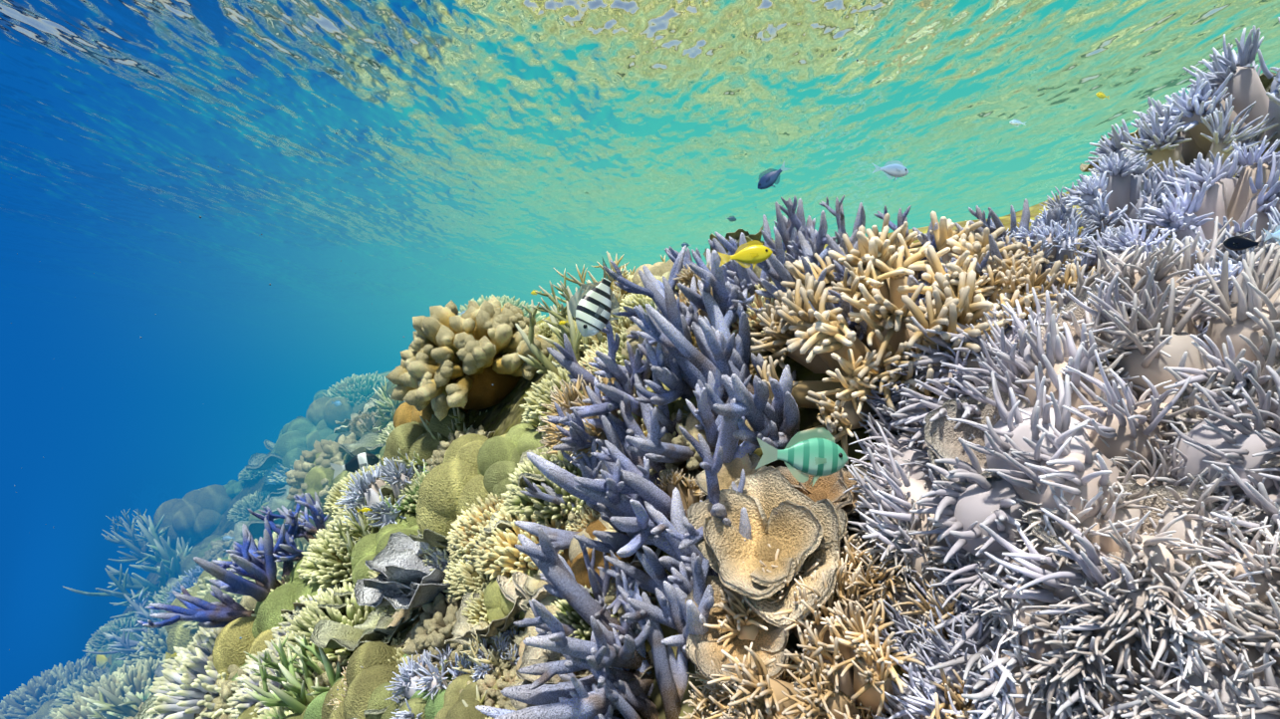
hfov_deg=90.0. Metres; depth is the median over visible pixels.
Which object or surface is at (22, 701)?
coral bush
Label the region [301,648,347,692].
cauliflower
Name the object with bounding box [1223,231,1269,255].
dark damselfish
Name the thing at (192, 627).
coral bush
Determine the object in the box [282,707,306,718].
lobed coral
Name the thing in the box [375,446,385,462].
lobed coral
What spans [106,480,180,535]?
staghorn
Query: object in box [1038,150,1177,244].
coral
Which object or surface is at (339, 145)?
water surface
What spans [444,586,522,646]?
lettuce coral
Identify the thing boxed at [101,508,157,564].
staghorn
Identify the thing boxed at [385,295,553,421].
cauliflower
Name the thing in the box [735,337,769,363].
lobed coral
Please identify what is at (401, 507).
staghorn
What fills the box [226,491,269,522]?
coral bush
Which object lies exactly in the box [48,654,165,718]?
coral bush
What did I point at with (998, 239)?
soft tuft
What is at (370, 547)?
lobed coral
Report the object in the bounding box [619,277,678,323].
coral bush
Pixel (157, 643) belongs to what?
coral bush
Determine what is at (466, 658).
coral bush
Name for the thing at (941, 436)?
leather coral
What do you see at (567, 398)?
coral
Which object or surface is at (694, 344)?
lobed coral
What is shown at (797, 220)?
staghorn
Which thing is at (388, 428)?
coral bush
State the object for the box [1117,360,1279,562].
finger leather
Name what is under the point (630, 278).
coral bush
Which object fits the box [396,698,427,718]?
lobed coral
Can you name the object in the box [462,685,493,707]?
staghorn
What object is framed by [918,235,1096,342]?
tan leather finger
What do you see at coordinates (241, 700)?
coral bush
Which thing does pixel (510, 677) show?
cauliflower
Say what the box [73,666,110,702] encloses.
leather coral
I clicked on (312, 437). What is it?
lobed coral
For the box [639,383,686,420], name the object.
lobed coral
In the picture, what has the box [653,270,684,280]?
lobed coral
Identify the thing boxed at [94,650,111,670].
butterflyfish
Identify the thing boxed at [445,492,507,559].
coral bush
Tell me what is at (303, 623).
coral bush
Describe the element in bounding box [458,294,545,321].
coral bush
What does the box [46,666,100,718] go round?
coral bush
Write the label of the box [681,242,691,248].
fish
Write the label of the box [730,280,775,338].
coral bush
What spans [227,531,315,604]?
coral bush
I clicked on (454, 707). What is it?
lobed coral
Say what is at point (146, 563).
coral bush
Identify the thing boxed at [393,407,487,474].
staghorn
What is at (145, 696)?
coral bush
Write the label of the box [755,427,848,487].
green damselfish
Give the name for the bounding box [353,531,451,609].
lettuce coral
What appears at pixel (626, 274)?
staghorn
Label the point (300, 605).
lettuce coral
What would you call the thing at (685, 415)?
lettuce coral
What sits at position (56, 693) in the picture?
coral bush
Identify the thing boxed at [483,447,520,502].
lobed coral
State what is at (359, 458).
humbug fish
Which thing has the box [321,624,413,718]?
lobed coral
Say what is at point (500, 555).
coral bush
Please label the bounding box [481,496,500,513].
cauliflower
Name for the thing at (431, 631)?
cauliflower
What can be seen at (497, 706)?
coral bush
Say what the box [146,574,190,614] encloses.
coral bush
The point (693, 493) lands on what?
coral
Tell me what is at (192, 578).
soft tuft
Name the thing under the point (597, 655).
staghorn
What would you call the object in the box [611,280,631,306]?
staghorn
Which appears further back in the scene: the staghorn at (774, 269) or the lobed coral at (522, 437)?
the lobed coral at (522, 437)
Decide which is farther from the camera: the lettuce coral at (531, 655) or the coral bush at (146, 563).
the coral bush at (146, 563)
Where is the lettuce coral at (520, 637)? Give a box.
[512,627,527,645]
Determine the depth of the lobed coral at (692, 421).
0.88 m
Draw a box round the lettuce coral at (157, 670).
[154,663,164,677]
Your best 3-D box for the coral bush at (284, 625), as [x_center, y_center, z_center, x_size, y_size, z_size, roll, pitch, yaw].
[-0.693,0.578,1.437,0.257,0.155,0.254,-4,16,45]
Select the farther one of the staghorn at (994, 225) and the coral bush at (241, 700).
the coral bush at (241, 700)
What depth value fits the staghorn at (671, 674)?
0.69 m
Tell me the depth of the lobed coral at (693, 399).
0.94 m
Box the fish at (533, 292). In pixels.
[530,289,541,295]
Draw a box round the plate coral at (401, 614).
[387,601,433,648]
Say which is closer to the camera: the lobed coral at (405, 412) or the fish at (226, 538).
the lobed coral at (405, 412)
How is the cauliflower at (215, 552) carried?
on the reef terrain
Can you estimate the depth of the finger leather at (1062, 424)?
0.52 m
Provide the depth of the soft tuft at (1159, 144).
1.00 m
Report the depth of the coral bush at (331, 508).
1.67 m
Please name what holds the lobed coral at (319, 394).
on the reef terrain
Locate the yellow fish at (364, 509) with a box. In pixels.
[356,506,372,512]
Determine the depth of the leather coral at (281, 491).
3.15 m
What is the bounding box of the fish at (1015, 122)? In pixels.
[1009,118,1026,126]
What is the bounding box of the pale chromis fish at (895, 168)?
[871,160,908,181]
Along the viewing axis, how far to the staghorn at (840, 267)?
0.84 m
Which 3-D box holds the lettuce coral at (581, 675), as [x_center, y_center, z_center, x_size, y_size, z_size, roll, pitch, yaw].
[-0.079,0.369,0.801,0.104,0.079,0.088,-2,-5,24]
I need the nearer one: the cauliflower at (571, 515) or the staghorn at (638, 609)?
the staghorn at (638, 609)
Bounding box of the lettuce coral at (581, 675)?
[546,660,587,681]
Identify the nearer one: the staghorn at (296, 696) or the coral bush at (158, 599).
the staghorn at (296, 696)
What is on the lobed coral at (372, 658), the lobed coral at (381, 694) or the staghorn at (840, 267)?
the lobed coral at (381, 694)
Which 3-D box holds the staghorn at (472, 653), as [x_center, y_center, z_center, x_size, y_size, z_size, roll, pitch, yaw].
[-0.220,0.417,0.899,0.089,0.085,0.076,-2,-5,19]
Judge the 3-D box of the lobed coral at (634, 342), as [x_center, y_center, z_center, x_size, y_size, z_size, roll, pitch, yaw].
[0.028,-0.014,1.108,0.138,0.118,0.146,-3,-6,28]
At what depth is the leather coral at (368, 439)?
2.24 m
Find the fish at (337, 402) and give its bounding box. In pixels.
[331,400,341,406]
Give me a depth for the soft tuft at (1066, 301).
0.67 m
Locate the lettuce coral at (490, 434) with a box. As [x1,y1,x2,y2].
[487,431,495,438]
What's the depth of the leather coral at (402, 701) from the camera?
0.94 m
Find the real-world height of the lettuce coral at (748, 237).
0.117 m
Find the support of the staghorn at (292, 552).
on the reef terrain
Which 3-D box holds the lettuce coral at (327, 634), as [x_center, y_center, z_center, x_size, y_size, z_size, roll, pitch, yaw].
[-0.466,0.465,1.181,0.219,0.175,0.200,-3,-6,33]
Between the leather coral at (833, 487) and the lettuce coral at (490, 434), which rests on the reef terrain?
the lettuce coral at (490, 434)
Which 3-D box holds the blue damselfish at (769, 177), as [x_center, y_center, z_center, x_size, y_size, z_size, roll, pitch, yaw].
[0.169,-0.233,0.812,0.047,0.028,0.011,-37,-17,16]
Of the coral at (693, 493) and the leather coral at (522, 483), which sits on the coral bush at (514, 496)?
the leather coral at (522, 483)
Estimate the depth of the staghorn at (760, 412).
0.83 m
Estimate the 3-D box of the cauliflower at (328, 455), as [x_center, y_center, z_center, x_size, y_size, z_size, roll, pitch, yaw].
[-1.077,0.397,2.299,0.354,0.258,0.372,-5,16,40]
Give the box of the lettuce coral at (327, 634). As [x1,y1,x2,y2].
[309,605,423,650]
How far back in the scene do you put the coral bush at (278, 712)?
1.17 m
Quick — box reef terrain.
[86,147,1279,718]
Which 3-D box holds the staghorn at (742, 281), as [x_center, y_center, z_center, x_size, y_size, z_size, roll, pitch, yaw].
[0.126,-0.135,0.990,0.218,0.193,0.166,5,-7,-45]
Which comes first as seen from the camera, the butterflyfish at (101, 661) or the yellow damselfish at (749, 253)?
the yellow damselfish at (749, 253)
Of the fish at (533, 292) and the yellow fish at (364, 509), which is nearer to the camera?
the yellow fish at (364, 509)
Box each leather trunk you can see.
[906,278,932,351]
[1021,630,1052,664]
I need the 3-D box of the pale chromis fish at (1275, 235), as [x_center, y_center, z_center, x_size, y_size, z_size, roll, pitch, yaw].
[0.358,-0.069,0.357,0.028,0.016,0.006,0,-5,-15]
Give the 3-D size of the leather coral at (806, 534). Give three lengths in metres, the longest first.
0.175 x 0.147 x 0.085 m
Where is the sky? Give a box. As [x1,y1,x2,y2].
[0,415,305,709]
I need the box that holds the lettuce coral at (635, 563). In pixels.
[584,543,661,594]
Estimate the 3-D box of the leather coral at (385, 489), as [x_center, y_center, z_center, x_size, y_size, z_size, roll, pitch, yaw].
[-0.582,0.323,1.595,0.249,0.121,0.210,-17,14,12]
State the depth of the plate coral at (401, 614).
1.16 m
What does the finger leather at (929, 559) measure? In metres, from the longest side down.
0.268 x 0.267 x 0.157 m
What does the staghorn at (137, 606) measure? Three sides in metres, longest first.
0.536 x 0.458 x 0.309 m
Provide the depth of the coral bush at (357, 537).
1.45 m
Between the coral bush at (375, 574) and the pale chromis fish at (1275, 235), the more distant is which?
the coral bush at (375, 574)
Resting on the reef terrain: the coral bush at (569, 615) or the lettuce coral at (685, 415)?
the coral bush at (569, 615)
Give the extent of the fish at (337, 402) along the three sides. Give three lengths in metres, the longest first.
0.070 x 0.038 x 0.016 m
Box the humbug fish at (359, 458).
[329,447,379,480]
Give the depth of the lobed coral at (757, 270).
1.04 m
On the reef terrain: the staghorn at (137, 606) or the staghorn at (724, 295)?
the staghorn at (724, 295)
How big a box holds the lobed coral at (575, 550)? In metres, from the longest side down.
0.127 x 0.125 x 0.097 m
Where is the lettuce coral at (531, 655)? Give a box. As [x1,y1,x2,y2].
[509,644,591,709]
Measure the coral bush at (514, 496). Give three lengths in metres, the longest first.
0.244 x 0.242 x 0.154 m
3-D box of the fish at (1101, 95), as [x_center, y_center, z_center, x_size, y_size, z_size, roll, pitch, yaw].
[1.087,-0.619,1.503,0.036,0.020,0.008,9,-6,-8]
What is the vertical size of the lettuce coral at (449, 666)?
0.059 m
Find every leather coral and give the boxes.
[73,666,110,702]
[152,577,179,620]
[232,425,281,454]
[233,486,290,544]
[246,415,304,470]
[264,484,288,503]
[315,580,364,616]
[338,423,389,455]
[360,612,392,637]
[363,704,391,718]
[367,608,421,636]
[378,485,393,496]
[398,693,425,710]
[484,510,539,532]
[496,571,551,613]
[516,449,576,488]
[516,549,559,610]
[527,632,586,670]
[685,575,788,686]
[686,466,847,628]
[695,453,767,496]
[770,466,872,515]
[923,378,1033,486]
[1019,284,1129,366]
[1026,472,1237,594]
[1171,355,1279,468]
[1259,71,1276,99]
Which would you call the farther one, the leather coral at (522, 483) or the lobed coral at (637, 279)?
the lobed coral at (637, 279)
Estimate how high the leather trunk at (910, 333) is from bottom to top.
0.115 m
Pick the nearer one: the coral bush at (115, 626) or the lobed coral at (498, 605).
the lobed coral at (498, 605)
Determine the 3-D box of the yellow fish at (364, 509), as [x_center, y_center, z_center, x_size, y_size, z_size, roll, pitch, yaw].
[-0.601,0.330,1.397,0.034,0.019,0.008,0,-5,-17]
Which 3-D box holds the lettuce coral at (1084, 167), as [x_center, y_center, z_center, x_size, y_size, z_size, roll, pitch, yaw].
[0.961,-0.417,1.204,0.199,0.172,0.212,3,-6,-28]
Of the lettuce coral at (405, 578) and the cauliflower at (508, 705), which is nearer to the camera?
the cauliflower at (508, 705)
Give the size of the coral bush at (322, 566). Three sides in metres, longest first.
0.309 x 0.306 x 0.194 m
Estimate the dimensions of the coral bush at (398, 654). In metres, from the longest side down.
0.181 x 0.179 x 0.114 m
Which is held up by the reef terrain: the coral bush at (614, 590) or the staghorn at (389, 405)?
the staghorn at (389, 405)
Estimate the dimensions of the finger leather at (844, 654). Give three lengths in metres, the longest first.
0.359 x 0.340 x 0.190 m
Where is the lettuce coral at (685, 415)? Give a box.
[680,402,701,431]
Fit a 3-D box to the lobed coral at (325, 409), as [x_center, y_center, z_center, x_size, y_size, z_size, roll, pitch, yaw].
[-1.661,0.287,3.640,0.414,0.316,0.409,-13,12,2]
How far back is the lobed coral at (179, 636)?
2.02 m
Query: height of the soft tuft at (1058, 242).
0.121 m
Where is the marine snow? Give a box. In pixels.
[8,5,1264,717]
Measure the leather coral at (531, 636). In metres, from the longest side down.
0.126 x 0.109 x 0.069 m
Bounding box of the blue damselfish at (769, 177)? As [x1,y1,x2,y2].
[758,161,790,189]
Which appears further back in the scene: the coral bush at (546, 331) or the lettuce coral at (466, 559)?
the coral bush at (546, 331)
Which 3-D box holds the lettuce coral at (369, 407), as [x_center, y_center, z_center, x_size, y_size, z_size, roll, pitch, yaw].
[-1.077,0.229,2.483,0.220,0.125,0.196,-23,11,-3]
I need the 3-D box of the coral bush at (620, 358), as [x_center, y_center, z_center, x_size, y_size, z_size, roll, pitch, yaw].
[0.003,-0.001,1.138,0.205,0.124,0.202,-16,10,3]
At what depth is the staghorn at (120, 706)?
1.97 m
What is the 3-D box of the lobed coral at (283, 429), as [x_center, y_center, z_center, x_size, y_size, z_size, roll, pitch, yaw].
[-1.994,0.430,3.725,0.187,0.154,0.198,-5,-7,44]
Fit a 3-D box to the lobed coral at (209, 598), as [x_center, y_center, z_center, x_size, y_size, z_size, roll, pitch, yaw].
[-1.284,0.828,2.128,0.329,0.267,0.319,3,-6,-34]
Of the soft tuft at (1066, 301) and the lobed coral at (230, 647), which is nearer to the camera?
the soft tuft at (1066, 301)
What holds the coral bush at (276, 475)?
on the reef terrain
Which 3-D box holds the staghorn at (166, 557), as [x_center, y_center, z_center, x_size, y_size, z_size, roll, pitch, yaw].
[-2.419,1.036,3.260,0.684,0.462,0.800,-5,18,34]
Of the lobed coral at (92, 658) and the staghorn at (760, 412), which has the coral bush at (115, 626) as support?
the lobed coral at (92, 658)
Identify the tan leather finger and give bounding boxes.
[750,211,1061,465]
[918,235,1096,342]
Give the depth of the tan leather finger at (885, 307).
0.74 m
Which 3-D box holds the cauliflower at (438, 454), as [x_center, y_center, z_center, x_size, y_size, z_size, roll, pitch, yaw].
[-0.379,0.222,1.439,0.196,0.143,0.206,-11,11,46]
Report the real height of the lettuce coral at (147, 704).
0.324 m
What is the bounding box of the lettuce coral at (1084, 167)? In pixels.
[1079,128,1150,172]
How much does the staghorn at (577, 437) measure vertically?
0.240 m
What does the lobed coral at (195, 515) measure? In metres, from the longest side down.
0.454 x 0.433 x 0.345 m
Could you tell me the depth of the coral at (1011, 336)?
0.65 m
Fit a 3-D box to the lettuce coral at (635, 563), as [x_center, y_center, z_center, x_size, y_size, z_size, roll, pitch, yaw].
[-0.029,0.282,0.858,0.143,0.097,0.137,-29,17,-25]
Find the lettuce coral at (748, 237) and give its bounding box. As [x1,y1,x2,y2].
[703,225,774,259]
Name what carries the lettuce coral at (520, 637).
on the reef terrain
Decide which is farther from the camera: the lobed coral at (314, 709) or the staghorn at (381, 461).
the staghorn at (381, 461)
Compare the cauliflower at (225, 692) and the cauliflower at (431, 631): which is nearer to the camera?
the cauliflower at (431, 631)
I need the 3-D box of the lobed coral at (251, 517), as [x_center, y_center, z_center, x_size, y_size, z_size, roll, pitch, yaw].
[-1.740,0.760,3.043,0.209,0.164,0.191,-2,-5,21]
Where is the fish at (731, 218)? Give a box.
[726,216,736,222]
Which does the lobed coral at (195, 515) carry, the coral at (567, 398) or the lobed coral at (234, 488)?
the lobed coral at (234, 488)
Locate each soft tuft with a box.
[165,565,204,602]
[326,661,348,710]
[334,453,426,528]
[347,410,380,437]
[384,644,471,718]
[469,627,519,682]
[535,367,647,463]
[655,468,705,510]
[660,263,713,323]
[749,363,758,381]
[958,228,1039,258]
[1005,203,1121,274]
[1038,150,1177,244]
[1040,274,1088,307]
[1058,218,1205,279]
[1084,82,1279,194]
[1116,135,1279,255]
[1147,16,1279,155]
[1183,260,1269,341]
[1191,206,1279,311]
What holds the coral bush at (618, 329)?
on the reef terrain
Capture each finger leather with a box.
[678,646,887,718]
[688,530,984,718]
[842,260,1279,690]
[842,445,1011,648]
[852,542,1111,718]
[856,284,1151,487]
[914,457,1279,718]
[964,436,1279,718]
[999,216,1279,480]
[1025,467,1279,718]
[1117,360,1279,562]
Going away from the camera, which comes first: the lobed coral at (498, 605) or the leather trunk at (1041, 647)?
the leather trunk at (1041, 647)
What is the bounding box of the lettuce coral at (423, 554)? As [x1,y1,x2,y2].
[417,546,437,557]
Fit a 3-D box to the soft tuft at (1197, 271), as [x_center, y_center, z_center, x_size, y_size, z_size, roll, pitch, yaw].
[0.541,-0.030,0.604,0.124,0.124,0.117,0,-5,4]
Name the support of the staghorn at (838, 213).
on the staghorn at (774, 269)
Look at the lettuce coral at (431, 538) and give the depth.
1.13 m
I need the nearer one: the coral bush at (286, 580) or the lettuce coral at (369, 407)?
the coral bush at (286, 580)
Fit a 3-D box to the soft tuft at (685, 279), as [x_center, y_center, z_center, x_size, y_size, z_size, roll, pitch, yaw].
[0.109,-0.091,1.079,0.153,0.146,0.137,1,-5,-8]
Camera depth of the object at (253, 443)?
15.29 m
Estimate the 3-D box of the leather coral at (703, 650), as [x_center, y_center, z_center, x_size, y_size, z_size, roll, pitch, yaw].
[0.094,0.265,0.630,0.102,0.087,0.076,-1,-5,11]
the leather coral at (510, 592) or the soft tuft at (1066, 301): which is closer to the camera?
the soft tuft at (1066, 301)
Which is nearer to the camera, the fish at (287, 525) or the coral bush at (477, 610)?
the coral bush at (477, 610)
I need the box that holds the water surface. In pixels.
[0,0,1279,415]
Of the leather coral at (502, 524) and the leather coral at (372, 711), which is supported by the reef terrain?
the leather coral at (502, 524)
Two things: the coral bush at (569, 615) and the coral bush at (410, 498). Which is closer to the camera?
the coral bush at (569, 615)
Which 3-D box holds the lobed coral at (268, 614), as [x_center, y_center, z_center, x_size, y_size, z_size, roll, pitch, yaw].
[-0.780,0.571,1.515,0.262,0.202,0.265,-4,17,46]
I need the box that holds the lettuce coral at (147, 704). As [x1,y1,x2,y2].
[133,693,166,718]
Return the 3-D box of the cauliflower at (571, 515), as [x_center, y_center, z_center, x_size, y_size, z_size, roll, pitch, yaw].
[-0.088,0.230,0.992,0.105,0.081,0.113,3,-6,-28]
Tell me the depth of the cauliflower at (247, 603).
1.57 m
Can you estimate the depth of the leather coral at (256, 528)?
2.85 m
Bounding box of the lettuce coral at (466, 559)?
[451,536,478,563]
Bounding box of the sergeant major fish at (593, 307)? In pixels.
[567,257,627,336]
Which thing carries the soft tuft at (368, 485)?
on the reef terrain
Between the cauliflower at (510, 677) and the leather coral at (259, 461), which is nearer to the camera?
the cauliflower at (510, 677)
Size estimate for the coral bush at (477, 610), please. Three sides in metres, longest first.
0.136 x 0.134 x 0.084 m
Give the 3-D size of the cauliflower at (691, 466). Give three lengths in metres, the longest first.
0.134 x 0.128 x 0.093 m
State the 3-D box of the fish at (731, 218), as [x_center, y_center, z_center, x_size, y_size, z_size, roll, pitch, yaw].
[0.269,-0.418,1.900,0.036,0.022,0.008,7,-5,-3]
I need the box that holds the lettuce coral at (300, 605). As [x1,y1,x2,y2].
[280,602,305,613]
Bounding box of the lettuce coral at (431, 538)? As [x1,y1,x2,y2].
[409,528,449,551]
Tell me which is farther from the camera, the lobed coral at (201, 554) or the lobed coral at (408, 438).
the lobed coral at (201, 554)
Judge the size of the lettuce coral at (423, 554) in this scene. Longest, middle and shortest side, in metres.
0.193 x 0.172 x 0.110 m
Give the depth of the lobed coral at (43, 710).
2.90 m
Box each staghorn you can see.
[62,514,192,618]
[80,660,165,718]
[82,586,165,668]
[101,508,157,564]
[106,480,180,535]
[137,506,306,628]
[241,634,341,714]
[253,492,329,562]
[328,497,383,581]
[369,376,400,431]
[374,422,427,481]
[382,456,433,512]
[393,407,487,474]
[452,625,511,680]
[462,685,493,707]
[475,487,714,718]
[513,415,649,555]
[514,267,632,377]
[522,533,651,643]
[526,372,783,557]
[534,619,640,718]
[546,296,693,451]
[553,251,665,298]
[558,569,689,718]
[588,246,751,405]
[596,469,751,653]
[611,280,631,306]
[625,321,752,463]
[631,275,799,450]
[633,300,656,324]
[677,214,785,327]
[725,195,857,293]
[755,226,867,342]
[782,195,865,283]
[822,205,938,340]
[903,199,1063,286]
[954,202,1078,245]
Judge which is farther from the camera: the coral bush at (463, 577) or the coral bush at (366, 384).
the coral bush at (366, 384)
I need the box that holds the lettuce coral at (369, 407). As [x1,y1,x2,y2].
[333,394,382,433]
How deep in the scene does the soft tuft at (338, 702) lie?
1.03 m
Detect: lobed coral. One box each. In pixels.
[24,698,58,718]
[89,637,113,666]
[101,626,151,675]
[153,484,232,549]
[165,559,231,659]
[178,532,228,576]
[194,588,234,633]
[196,536,222,565]
[212,616,284,695]
[223,480,245,498]
[226,672,238,718]
[237,688,282,718]
[248,502,268,521]
[252,558,322,638]
[270,417,334,471]
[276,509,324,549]
[277,422,289,438]
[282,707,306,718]
[302,452,348,506]
[303,676,343,718]
[305,419,339,451]
[306,382,367,433]
[313,386,333,400]
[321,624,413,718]
[350,511,419,585]
[366,682,400,718]
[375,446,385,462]
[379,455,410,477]
[383,407,468,470]
[393,402,469,428]
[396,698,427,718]
[410,674,453,718]
[415,433,507,549]
[434,673,509,718]
[477,423,543,476]
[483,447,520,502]
[484,569,536,621]
[515,635,527,679]
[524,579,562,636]
[540,423,564,449]
[561,518,634,588]
[568,514,616,563]
[621,324,663,361]
[632,258,673,285]
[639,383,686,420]
[640,262,674,286]
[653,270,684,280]
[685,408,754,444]
[686,395,697,413]
[691,332,701,352]
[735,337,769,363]
[752,254,785,282]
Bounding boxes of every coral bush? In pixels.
[0,656,90,718]
[34,675,80,713]
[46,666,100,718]
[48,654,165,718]
[84,611,138,656]
[103,684,154,718]
[121,626,168,667]
[141,560,155,566]
[145,609,254,718]
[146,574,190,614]
[182,536,263,631]
[224,625,292,718]
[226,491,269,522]
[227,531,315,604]
[238,467,266,485]
[251,574,289,616]
[252,685,326,718]
[262,451,310,489]
[270,583,340,649]
[274,578,375,677]
[295,518,367,588]
[322,370,388,405]
[322,462,381,517]
[323,481,397,555]
[367,570,380,578]
[375,421,394,444]
[381,631,409,667]
[396,472,428,513]
[418,545,454,571]
[441,556,491,600]
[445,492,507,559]
[447,502,497,560]
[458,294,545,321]
[460,649,474,669]
[461,579,492,625]
[472,503,568,582]
[485,704,505,718]
[500,443,584,524]
[518,363,583,427]
[533,321,553,338]
[549,585,622,644]
[565,504,600,531]
[577,341,607,375]
[579,304,634,356]
[585,324,645,378]
[606,556,655,611]
[612,274,633,293]
[616,412,677,457]
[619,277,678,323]
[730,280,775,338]
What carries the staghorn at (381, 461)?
on the reef terrain
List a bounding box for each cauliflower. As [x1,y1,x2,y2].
[122,702,143,718]
[200,529,243,562]
[200,664,250,718]
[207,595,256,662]
[284,432,357,512]
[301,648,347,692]
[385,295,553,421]
[401,592,469,670]
[425,425,489,472]
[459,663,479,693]
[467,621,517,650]
[476,665,519,709]
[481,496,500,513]
[490,636,518,674]
[504,678,523,711]
[549,497,589,530]
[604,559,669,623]
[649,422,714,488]
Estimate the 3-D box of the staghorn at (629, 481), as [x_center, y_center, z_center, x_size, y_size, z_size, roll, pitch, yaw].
[0.016,0.126,0.796,0.306,0.242,0.290,0,-5,1]
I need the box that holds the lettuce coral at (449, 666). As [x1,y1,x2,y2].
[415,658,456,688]
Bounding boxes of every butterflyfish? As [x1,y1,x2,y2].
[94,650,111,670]
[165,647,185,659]
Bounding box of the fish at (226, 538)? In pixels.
[222,534,235,541]
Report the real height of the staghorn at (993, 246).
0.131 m
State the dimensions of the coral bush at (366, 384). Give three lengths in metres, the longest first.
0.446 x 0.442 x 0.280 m
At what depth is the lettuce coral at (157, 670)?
2.11 m
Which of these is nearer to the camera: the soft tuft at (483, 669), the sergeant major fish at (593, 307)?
the sergeant major fish at (593, 307)
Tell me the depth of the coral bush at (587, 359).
1.13 m
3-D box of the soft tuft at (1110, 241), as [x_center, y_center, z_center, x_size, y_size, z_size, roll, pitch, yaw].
[0.524,-0.076,0.668,0.156,0.143,0.128,-1,-5,10]
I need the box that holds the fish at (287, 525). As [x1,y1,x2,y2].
[276,522,290,529]
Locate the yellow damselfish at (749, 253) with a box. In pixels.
[717,240,772,268]
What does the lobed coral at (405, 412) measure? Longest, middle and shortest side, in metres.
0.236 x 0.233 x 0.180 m
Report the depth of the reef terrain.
1.29 m
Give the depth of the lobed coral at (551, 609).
0.84 m
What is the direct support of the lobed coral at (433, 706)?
on the lobed coral at (416, 705)
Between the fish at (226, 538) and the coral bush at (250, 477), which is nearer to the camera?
the fish at (226, 538)
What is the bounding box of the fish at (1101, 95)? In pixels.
[1096,91,1109,99]
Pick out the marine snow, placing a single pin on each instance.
(403, 337)
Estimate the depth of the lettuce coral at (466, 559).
1.04 m
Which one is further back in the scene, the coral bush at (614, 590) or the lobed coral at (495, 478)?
the lobed coral at (495, 478)
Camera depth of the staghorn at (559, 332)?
1.20 m
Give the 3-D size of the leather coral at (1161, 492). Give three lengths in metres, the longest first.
0.122 x 0.105 x 0.066 m
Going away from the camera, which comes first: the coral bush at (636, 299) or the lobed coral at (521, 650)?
the lobed coral at (521, 650)
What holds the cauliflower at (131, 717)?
on the reef terrain
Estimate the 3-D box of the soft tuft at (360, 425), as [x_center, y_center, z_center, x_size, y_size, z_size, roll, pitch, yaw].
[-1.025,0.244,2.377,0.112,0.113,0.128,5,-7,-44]
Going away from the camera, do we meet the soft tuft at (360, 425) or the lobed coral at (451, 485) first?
the lobed coral at (451, 485)
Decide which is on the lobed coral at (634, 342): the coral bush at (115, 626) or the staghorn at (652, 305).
the staghorn at (652, 305)
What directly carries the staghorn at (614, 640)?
on the reef terrain
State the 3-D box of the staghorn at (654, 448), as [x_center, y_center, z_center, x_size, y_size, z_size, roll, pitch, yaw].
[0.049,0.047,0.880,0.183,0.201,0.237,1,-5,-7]
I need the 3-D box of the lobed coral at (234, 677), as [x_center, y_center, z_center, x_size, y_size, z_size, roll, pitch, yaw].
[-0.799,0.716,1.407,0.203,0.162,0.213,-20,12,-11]
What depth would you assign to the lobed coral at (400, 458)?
1.56 m
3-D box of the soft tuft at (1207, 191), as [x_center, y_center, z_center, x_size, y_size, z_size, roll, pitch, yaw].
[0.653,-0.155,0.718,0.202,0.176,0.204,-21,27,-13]
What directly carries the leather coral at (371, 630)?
on the reef terrain
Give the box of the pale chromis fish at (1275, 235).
[1263,225,1279,246]

